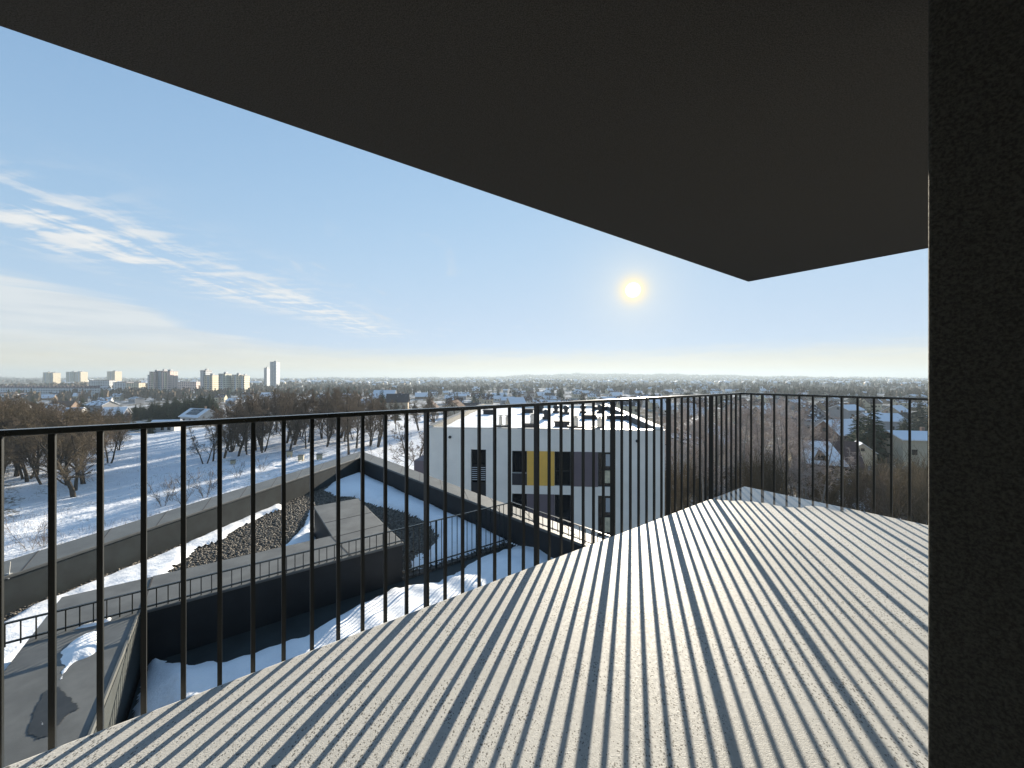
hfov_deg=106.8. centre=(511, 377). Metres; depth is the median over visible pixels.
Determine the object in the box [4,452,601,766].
wing
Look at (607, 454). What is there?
window
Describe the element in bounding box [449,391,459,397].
gabled house
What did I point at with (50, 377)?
tower block
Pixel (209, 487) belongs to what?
sapling
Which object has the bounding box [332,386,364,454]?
bare tree
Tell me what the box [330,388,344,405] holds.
bare tree
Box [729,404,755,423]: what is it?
gabled house
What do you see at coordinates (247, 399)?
bare tree
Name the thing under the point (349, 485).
snow
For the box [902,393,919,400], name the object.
gabled house
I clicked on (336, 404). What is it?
bare tree
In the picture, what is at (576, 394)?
gabled house
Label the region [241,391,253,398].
gabled house
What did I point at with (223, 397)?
gabled house
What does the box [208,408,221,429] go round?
bare tree
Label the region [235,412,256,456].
bare tree
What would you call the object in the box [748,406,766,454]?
birch tree
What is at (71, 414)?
bare tree
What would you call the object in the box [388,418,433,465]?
bare tree
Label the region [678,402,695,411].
gabled house
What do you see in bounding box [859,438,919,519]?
bare shrub
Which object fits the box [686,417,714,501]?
birch tree
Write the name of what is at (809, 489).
birch tree
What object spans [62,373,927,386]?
houses
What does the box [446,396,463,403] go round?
gabled house
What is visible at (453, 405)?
bare tree
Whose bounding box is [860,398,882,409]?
gabled house
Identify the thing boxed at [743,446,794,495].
bare shrub
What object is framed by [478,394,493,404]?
gabled house
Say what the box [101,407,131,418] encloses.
snowy gable house
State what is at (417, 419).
bare tree
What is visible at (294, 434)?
bare tree
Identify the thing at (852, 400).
spruce tree
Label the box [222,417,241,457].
bare tree
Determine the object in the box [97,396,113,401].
gabled house
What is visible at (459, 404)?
gabled house
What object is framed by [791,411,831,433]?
gabled house
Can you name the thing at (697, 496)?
bare shrub
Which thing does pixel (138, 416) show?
spruce tree
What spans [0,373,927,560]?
ground
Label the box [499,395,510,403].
gabled house
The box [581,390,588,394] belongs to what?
gabled house
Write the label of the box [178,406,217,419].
solar house
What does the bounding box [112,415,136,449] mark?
bare tree
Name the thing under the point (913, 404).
gabled house
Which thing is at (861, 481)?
bare shrub
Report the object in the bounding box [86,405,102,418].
bare tree
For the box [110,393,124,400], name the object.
gabled house
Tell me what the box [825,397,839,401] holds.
gabled house
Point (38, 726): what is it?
puddle
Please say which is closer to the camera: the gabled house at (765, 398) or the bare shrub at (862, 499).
the bare shrub at (862, 499)
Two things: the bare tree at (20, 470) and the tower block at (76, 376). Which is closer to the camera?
the bare tree at (20, 470)
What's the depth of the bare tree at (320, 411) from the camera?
93.09 m
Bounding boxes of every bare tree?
[0,401,46,481]
[0,403,36,475]
[0,405,26,445]
[0,407,63,478]
[0,419,111,496]
[2,403,53,476]
[4,399,44,476]
[4,437,20,476]
[6,405,69,475]
[7,393,38,436]
[7,416,78,484]
[10,400,48,474]
[21,408,94,483]
[38,409,114,481]
[50,408,95,483]
[52,402,93,463]
[54,413,95,490]
[64,409,94,432]
[74,402,95,444]
[76,392,83,400]
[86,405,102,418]
[87,411,115,437]
[87,413,115,458]
[92,411,131,462]
[101,407,115,420]
[106,421,124,449]
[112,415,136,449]
[114,409,128,422]
[186,425,222,463]
[202,416,227,460]
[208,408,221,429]
[213,405,242,451]
[220,400,243,451]
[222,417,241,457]
[223,404,239,446]
[230,395,256,450]
[231,412,261,454]
[233,396,243,411]
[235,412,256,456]
[238,390,273,450]
[240,393,264,449]
[244,401,282,451]
[248,400,268,443]
[255,409,271,452]
[257,392,268,411]
[260,398,271,425]
[266,391,283,432]
[268,389,295,436]
[269,388,284,432]
[275,390,309,424]
[278,389,301,433]
[284,392,302,442]
[286,411,303,449]
[290,394,312,444]
[293,406,320,448]
[299,388,311,410]
[304,389,324,442]
[312,396,328,438]
[314,389,338,443]
[321,390,358,441]
[322,387,331,431]
[323,407,340,446]
[327,388,348,430]
[328,389,349,432]
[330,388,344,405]
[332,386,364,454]
[338,393,359,441]
[340,395,355,437]
[341,400,368,439]
[344,392,374,448]
[354,388,370,423]
[358,393,379,445]
[365,399,381,444]
[372,396,394,446]
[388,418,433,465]
[390,401,401,430]
[400,402,411,427]
[409,400,421,430]
[420,392,433,417]
[425,394,439,422]
[440,396,452,416]
[448,399,460,415]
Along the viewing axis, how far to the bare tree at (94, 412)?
78.16 m
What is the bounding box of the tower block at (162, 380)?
[148,369,177,390]
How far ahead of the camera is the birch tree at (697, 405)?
67.75 m
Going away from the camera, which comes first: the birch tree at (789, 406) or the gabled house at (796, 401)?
the birch tree at (789, 406)
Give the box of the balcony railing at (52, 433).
[0,393,927,767]
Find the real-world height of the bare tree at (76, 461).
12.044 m
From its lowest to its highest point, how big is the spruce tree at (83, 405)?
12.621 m
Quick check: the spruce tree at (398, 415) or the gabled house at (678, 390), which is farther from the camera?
the gabled house at (678, 390)
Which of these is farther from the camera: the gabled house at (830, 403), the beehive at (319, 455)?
the gabled house at (830, 403)
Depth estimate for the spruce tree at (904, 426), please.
119.77 m
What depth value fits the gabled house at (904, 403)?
287.44 m
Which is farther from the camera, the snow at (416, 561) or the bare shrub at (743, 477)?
the bare shrub at (743, 477)
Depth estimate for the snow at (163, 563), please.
7.81 m
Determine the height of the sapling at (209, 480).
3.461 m
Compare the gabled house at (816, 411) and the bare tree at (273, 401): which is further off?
the gabled house at (816, 411)
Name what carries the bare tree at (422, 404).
on the ground at (164, 449)
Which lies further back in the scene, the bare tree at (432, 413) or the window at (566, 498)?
the bare tree at (432, 413)
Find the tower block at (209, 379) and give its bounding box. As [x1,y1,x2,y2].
[200,369,218,390]
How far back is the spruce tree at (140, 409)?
177.91 m
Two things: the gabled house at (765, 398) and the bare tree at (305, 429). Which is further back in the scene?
the gabled house at (765, 398)
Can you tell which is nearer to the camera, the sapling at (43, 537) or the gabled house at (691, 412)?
the sapling at (43, 537)
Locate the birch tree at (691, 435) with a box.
[665,428,703,472]
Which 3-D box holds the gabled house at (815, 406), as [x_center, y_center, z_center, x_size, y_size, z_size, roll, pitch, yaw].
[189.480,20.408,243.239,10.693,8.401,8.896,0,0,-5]
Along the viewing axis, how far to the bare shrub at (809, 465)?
66.05 m
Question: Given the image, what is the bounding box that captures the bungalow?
[151,419,180,431]
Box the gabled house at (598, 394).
[589,391,600,396]
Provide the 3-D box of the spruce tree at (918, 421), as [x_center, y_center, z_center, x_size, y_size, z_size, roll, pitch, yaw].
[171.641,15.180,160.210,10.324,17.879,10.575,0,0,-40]
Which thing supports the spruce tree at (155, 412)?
on the ground at (164, 449)
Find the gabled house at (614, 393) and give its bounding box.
[607,391,619,396]
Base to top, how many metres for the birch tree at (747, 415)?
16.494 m
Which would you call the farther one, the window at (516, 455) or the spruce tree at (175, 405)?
the spruce tree at (175, 405)
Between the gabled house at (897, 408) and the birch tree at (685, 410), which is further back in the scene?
the gabled house at (897, 408)
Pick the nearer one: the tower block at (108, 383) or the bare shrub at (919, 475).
the bare shrub at (919, 475)
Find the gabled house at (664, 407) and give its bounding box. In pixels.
[656,403,677,413]
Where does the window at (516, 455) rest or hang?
in the white apartment house at (453, 450)
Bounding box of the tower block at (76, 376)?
[66,371,87,382]
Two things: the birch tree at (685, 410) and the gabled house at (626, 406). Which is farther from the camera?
the gabled house at (626, 406)
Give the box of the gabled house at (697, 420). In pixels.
[684,410,714,432]
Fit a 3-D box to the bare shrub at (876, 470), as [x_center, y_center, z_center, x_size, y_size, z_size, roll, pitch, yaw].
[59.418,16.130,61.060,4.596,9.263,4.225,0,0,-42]
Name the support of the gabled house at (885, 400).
on the ground at (164, 449)
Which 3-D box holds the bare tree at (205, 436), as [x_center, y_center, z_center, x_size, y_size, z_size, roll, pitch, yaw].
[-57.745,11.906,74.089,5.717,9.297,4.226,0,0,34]
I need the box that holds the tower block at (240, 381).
[232,373,249,391]
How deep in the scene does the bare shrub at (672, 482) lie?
40.01 m
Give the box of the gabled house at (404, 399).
[385,392,409,409]
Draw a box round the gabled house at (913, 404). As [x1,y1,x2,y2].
[911,401,927,408]
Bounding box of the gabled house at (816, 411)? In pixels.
[794,407,828,414]
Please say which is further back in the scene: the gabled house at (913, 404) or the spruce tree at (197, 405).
the gabled house at (913, 404)
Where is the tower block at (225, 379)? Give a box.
[219,372,231,391]
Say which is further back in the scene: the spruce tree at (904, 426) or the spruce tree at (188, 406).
the spruce tree at (188, 406)
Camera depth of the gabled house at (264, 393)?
430.44 m
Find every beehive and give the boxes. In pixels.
[286,450,292,456]
[297,454,304,460]
[316,453,322,459]
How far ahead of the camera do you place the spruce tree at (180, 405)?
179.82 m
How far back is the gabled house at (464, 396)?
395.35 m
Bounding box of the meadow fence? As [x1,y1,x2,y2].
[314,432,418,435]
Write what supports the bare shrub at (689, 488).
on the ground at (164, 449)
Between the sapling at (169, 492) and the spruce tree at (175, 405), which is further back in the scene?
the spruce tree at (175, 405)
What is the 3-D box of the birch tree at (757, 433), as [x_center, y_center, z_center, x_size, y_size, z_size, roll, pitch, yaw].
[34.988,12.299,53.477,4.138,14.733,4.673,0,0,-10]
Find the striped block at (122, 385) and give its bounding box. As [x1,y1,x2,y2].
[113,382,145,389]
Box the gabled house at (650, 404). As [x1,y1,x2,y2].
[648,396,664,409]
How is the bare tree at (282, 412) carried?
on the ground at (164, 449)
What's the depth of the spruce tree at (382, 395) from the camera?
219.70 m
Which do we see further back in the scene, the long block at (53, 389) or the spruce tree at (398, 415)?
the long block at (53, 389)
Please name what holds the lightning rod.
attached to the wing
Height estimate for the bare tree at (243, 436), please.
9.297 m
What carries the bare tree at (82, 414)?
on the ground at (164, 449)
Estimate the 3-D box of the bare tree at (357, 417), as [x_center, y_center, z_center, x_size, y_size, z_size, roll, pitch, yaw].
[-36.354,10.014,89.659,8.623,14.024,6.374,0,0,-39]
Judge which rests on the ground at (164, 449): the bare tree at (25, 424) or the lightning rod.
the bare tree at (25, 424)
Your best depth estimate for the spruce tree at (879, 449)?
94.83 m
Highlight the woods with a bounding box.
[0,373,927,402]
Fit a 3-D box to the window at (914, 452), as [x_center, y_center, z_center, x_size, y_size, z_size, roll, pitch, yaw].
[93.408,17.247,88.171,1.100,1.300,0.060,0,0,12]
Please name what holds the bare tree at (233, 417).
on the ground at (164, 449)
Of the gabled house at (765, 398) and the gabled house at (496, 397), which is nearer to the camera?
the gabled house at (765, 398)
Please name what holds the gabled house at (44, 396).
on the ground at (164, 449)
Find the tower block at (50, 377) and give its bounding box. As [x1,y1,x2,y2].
[43,372,60,383]
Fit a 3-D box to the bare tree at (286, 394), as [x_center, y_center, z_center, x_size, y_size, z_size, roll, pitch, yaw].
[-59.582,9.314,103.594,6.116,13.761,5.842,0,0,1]
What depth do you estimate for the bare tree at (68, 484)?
51.71 m
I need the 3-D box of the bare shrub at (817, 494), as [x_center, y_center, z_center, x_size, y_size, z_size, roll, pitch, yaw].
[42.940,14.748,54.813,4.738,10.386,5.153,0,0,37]
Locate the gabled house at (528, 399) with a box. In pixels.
[523,396,532,402]
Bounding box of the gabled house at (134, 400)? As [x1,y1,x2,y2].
[128,396,145,403]
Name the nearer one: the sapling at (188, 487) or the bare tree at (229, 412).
the sapling at (188, 487)
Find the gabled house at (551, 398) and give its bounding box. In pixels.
[539,395,556,399]
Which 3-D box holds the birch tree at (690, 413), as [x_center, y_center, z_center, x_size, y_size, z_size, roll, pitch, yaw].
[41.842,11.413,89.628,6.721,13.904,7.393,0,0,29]
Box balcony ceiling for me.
[0,0,927,281]
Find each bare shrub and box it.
[665,446,697,515]
[665,448,698,513]
[677,461,698,504]
[677,464,696,505]
[685,448,714,504]
[695,458,714,496]
[703,459,732,499]
[723,447,776,490]
[728,451,772,490]
[742,450,790,493]
[743,440,795,494]
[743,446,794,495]
[744,445,784,486]
[754,447,809,494]
[801,452,822,494]
[803,454,830,501]
[805,451,859,507]
[822,459,848,501]
[830,468,847,500]
[835,464,865,505]
[845,458,898,513]
[848,464,872,499]
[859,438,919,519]
[860,455,926,520]
[860,461,912,514]
[862,443,907,513]
[868,453,889,491]
[884,460,925,515]
[889,451,927,521]
[893,443,927,524]
[896,458,927,517]
[913,445,927,509]
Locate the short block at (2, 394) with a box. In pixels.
[0,393,26,398]
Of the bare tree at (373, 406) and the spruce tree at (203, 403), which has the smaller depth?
the bare tree at (373, 406)
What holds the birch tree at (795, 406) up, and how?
on the ground at (164, 449)
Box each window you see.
[471,449,485,495]
[512,451,526,472]
[512,493,526,510]
[555,451,570,485]
[555,495,570,526]
[598,452,609,486]
[598,496,609,536]
[912,449,917,454]
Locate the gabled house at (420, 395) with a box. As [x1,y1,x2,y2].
[415,392,427,398]
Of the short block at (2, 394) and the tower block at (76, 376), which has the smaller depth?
the short block at (2, 394)
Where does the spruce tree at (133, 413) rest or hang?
on the ground at (164, 449)
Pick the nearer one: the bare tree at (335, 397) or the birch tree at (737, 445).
the birch tree at (737, 445)
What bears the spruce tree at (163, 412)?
on the ground at (164, 449)
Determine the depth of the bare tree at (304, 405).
92.06 m
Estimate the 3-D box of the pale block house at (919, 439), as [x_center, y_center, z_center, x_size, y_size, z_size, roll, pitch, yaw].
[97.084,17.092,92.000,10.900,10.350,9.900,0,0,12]
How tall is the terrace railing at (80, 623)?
1.070 m
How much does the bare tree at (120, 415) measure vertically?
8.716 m
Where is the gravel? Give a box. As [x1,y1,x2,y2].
[4,485,515,621]
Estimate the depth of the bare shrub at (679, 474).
49.52 m
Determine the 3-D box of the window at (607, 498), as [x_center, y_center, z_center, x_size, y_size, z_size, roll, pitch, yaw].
[6.491,9.597,26.493,0.982,2.865,0.080,0,0,5]
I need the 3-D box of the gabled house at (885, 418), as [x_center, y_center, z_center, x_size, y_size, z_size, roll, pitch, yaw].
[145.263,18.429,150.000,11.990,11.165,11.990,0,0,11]
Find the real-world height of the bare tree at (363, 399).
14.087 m
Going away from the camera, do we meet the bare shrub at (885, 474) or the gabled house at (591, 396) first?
the bare shrub at (885, 474)
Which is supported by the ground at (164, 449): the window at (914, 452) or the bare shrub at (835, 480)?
the bare shrub at (835, 480)
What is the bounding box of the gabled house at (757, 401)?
[748,399,764,405]
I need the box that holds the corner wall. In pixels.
[928,0,1023,767]
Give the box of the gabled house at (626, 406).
[615,396,640,415]
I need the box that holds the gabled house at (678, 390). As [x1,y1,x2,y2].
[674,388,683,392]
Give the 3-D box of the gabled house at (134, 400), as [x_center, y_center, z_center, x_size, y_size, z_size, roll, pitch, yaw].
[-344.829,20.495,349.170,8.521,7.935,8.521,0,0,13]
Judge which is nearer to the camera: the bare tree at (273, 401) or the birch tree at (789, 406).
the birch tree at (789, 406)
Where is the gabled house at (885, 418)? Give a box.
[852,410,907,429]
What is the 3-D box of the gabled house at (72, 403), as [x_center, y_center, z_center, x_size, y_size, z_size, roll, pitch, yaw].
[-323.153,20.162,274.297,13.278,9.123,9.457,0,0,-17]
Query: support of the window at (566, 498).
in the white apartment house at (453, 450)
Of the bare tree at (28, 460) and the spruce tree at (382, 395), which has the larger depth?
the spruce tree at (382, 395)
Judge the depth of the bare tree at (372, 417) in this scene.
91.61 m
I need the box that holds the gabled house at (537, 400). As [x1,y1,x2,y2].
[532,398,546,402]
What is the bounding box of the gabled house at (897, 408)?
[880,403,907,412]
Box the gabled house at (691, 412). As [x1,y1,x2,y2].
[680,406,703,418]
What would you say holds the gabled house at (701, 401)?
on the ground at (164, 449)
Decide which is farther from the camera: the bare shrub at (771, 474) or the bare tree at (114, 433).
the bare tree at (114, 433)
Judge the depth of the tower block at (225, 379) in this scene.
561.96 m
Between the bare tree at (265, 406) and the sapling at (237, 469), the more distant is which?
the bare tree at (265, 406)
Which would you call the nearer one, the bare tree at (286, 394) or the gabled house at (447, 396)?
the bare tree at (286, 394)
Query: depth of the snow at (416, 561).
8.60 m
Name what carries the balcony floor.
on the house body
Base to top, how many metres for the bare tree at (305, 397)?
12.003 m
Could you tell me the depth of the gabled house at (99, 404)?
234.68 m
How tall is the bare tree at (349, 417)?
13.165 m
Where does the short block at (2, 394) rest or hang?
on the ground at (164, 449)
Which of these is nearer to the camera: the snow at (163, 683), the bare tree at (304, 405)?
the snow at (163, 683)
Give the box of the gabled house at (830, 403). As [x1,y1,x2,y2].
[816,400,839,409]
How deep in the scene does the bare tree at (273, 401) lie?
106.94 m
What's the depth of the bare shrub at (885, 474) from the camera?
54.41 m
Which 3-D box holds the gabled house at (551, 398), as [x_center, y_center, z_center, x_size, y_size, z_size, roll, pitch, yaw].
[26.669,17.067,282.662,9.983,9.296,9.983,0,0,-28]
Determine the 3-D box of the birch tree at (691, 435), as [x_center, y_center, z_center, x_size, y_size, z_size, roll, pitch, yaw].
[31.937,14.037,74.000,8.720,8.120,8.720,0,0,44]
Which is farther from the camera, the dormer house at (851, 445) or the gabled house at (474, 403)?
the gabled house at (474, 403)
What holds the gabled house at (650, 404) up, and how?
on the ground at (164, 449)
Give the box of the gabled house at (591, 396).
[587,393,596,399]
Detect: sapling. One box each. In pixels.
[4,517,47,550]
[30,522,47,547]
[135,476,180,506]
[161,467,206,502]
[161,480,178,500]
[179,467,224,497]
[201,470,222,489]
[225,461,244,478]
[255,456,273,470]
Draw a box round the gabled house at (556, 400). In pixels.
[548,399,567,404]
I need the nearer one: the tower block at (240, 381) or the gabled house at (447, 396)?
the gabled house at (447, 396)
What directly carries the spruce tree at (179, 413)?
on the ground at (164, 449)
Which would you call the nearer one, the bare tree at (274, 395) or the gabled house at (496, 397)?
the bare tree at (274, 395)
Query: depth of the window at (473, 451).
27.21 m
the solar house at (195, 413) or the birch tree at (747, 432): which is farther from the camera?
the solar house at (195, 413)
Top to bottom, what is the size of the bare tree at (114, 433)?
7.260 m
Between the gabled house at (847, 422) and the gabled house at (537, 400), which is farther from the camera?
the gabled house at (537, 400)
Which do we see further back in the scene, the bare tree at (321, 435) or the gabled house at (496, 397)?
the gabled house at (496, 397)
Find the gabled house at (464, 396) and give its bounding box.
[458,393,466,399]
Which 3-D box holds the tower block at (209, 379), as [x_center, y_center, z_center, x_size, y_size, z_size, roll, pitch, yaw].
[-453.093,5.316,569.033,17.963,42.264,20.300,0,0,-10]
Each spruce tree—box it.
[78,395,90,412]
[129,406,136,419]
[132,408,144,420]
[133,403,147,419]
[145,400,155,417]
[145,402,166,421]
[147,417,155,433]
[154,406,170,419]
[156,399,169,419]
[167,405,175,418]
[169,398,180,413]
[173,400,186,418]
[175,396,187,415]
[177,399,191,418]
[192,397,202,407]
[196,393,206,405]
[198,396,210,408]
[206,394,212,408]
[209,395,218,410]
[378,388,385,405]
[390,399,401,420]
[845,411,864,440]
[848,391,859,403]
[850,400,889,463]
[896,412,915,430]
[911,395,927,430]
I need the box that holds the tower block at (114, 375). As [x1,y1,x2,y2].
[107,370,121,381]
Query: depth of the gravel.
10.17 m
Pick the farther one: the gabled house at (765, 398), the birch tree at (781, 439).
the gabled house at (765, 398)
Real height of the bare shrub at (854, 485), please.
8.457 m
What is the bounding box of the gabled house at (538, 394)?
[535,392,547,397]
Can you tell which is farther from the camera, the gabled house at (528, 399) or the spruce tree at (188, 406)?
the gabled house at (528, 399)
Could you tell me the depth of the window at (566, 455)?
26.73 m
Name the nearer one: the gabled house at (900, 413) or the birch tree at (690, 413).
the birch tree at (690, 413)
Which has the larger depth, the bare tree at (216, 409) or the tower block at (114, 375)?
the tower block at (114, 375)
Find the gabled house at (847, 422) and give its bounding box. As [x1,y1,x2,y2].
[810,419,865,440]
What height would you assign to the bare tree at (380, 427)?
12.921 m
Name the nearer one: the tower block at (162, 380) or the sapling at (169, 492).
the sapling at (169, 492)
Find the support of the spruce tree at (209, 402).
on the ground at (164, 449)
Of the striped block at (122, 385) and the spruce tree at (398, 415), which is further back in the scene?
the striped block at (122, 385)
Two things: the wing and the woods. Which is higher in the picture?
the woods
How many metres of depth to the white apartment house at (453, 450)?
26.77 m
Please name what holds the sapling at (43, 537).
on the ground at (164, 449)
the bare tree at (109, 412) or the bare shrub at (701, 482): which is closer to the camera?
the bare shrub at (701, 482)
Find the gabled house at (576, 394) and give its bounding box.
[571,390,580,398]
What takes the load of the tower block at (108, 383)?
on the ground at (164, 449)
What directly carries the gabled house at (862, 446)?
on the ground at (164, 449)
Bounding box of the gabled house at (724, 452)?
[697,426,743,465]
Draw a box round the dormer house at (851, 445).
[788,436,864,477]
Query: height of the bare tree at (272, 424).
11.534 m
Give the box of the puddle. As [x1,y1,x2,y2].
[27,687,78,738]
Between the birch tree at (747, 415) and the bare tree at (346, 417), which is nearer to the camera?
the birch tree at (747, 415)
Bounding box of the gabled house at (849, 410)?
[828,403,864,418]
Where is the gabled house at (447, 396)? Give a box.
[445,395,453,402]
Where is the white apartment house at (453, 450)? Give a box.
[414,404,664,538]
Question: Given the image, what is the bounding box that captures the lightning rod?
[5,561,11,578]
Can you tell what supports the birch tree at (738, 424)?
on the ground at (164, 449)
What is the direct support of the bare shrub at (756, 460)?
on the ground at (164, 449)
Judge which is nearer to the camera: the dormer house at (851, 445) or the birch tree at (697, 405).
the birch tree at (697, 405)
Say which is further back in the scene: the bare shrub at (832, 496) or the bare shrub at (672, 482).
the bare shrub at (832, 496)
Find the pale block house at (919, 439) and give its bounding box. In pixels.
[878,427,927,467]
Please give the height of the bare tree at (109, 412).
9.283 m
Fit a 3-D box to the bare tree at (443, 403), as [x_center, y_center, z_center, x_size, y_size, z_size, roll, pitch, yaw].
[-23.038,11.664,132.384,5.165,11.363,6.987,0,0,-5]
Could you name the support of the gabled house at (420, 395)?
on the ground at (164, 449)
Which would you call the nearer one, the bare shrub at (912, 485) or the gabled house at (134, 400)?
the bare shrub at (912, 485)
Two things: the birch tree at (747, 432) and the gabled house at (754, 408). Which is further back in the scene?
the gabled house at (754, 408)
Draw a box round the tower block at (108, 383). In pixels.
[89,380,115,388]
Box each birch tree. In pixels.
[657,409,677,468]
[664,417,678,458]
[665,398,698,479]
[677,398,703,434]
[677,404,714,475]
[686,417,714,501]
[690,398,738,474]
[690,404,738,470]
[695,409,745,493]
[714,399,767,478]
[723,415,755,485]
[724,397,760,484]
[728,398,756,455]
[728,404,770,467]
[746,414,775,468]
[748,401,777,450]
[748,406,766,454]
[748,408,772,457]
[752,400,814,496]
[755,389,821,469]
[764,397,815,497]
[764,399,817,450]
[769,402,797,459]
[778,396,797,433]
[780,411,820,498]
[782,412,864,502]
[788,401,809,444]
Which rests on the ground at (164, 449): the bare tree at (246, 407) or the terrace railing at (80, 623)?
the bare tree at (246, 407)
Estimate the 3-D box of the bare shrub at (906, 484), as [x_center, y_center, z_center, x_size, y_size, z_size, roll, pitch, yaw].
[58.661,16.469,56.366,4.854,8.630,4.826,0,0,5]
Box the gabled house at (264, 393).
[260,392,271,398]
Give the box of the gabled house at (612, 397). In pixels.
[596,395,616,404]
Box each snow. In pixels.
[4,504,280,669]
[60,631,95,678]
[74,617,110,629]
[132,546,553,717]
[286,510,315,545]
[325,472,516,566]
[411,553,423,569]
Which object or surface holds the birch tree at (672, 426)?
on the ground at (164, 449)
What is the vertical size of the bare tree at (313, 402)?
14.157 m
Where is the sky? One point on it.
(142, 217)
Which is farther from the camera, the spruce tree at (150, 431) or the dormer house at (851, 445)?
the spruce tree at (150, 431)
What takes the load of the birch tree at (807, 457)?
on the ground at (164, 449)
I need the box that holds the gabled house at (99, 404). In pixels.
[85,399,118,411]
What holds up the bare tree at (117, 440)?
on the ground at (164, 449)
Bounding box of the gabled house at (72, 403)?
[50,399,79,406]
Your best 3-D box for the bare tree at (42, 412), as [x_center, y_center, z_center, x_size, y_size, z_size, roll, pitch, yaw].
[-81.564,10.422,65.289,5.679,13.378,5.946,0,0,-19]
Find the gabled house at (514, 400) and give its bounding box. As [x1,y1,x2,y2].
[505,396,525,403]
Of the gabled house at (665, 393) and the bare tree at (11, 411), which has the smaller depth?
the bare tree at (11, 411)
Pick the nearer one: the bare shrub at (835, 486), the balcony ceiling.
the balcony ceiling
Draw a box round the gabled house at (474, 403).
[463,401,480,405]
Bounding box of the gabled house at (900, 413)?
[898,410,916,425]
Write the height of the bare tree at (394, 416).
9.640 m
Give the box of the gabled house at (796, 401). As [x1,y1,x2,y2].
[784,399,805,409]
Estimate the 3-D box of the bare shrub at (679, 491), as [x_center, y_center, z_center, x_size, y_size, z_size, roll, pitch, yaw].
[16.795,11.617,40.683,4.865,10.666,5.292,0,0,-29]
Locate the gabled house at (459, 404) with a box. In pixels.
[446,398,464,415]
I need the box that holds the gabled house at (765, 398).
[757,395,772,402]
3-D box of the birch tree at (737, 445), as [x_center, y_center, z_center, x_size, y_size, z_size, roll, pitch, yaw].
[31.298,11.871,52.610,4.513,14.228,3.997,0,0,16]
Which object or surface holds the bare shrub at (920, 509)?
on the ground at (164, 449)
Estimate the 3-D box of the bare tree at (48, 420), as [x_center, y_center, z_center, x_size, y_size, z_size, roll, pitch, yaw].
[-67.658,10.554,56.708,7.369,12.457,6.032,0,0,-25]
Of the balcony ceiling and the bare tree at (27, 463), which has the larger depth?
the bare tree at (27, 463)
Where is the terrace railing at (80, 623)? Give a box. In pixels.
[4,502,609,647]
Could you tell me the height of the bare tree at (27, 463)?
12.729 m
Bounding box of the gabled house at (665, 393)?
[660,391,669,395]
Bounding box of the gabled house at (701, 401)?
[690,397,707,406]
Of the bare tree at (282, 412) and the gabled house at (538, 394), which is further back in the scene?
the gabled house at (538, 394)
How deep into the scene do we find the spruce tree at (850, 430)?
108.26 m
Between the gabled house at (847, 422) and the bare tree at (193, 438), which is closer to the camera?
the bare tree at (193, 438)
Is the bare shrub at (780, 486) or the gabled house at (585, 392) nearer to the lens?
the bare shrub at (780, 486)
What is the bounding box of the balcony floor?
[3,486,927,767]
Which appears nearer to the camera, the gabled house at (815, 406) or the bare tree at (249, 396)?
the bare tree at (249, 396)
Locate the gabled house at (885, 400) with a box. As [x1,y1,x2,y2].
[881,396,891,402]
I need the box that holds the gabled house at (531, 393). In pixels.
[524,390,534,397]
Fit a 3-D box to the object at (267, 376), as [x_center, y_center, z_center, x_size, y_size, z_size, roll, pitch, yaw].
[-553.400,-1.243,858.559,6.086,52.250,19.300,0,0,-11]
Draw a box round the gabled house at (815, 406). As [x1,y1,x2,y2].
[795,403,820,409]
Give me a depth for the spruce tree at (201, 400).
196.59 m
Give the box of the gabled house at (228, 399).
[225,397,242,405]
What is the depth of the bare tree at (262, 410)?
93.97 m
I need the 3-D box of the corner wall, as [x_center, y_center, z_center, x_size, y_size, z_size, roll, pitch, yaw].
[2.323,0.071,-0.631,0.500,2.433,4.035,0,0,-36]
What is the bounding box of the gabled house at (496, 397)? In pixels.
[493,395,502,400]
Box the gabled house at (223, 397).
[214,393,227,401]
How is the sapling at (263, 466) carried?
on the ground at (164, 449)
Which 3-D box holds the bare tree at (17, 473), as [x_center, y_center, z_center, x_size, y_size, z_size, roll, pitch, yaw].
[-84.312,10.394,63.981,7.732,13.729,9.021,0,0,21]
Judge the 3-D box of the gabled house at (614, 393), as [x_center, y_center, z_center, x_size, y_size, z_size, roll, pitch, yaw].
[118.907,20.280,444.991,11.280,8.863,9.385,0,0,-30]
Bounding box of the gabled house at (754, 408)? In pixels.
[752,404,771,417]
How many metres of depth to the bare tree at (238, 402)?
124.80 m
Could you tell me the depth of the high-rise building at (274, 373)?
821.14 m
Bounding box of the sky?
[0,26,927,378]
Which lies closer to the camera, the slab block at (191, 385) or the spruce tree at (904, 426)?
the spruce tree at (904, 426)
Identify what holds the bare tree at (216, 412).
on the ground at (164, 449)
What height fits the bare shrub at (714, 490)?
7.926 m
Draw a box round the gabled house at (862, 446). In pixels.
[854,441,877,465]
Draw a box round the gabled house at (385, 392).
[373,388,396,403]
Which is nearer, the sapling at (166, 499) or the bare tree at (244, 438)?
the sapling at (166, 499)
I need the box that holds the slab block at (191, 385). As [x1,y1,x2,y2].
[178,382,199,391]
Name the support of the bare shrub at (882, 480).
on the ground at (164, 449)
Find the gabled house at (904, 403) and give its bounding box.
[893,399,912,408]
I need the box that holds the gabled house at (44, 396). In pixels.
[41,394,56,399]
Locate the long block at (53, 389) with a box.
[0,386,111,396]
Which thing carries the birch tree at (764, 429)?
on the ground at (164, 449)
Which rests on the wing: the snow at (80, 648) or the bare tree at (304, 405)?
the snow at (80, 648)

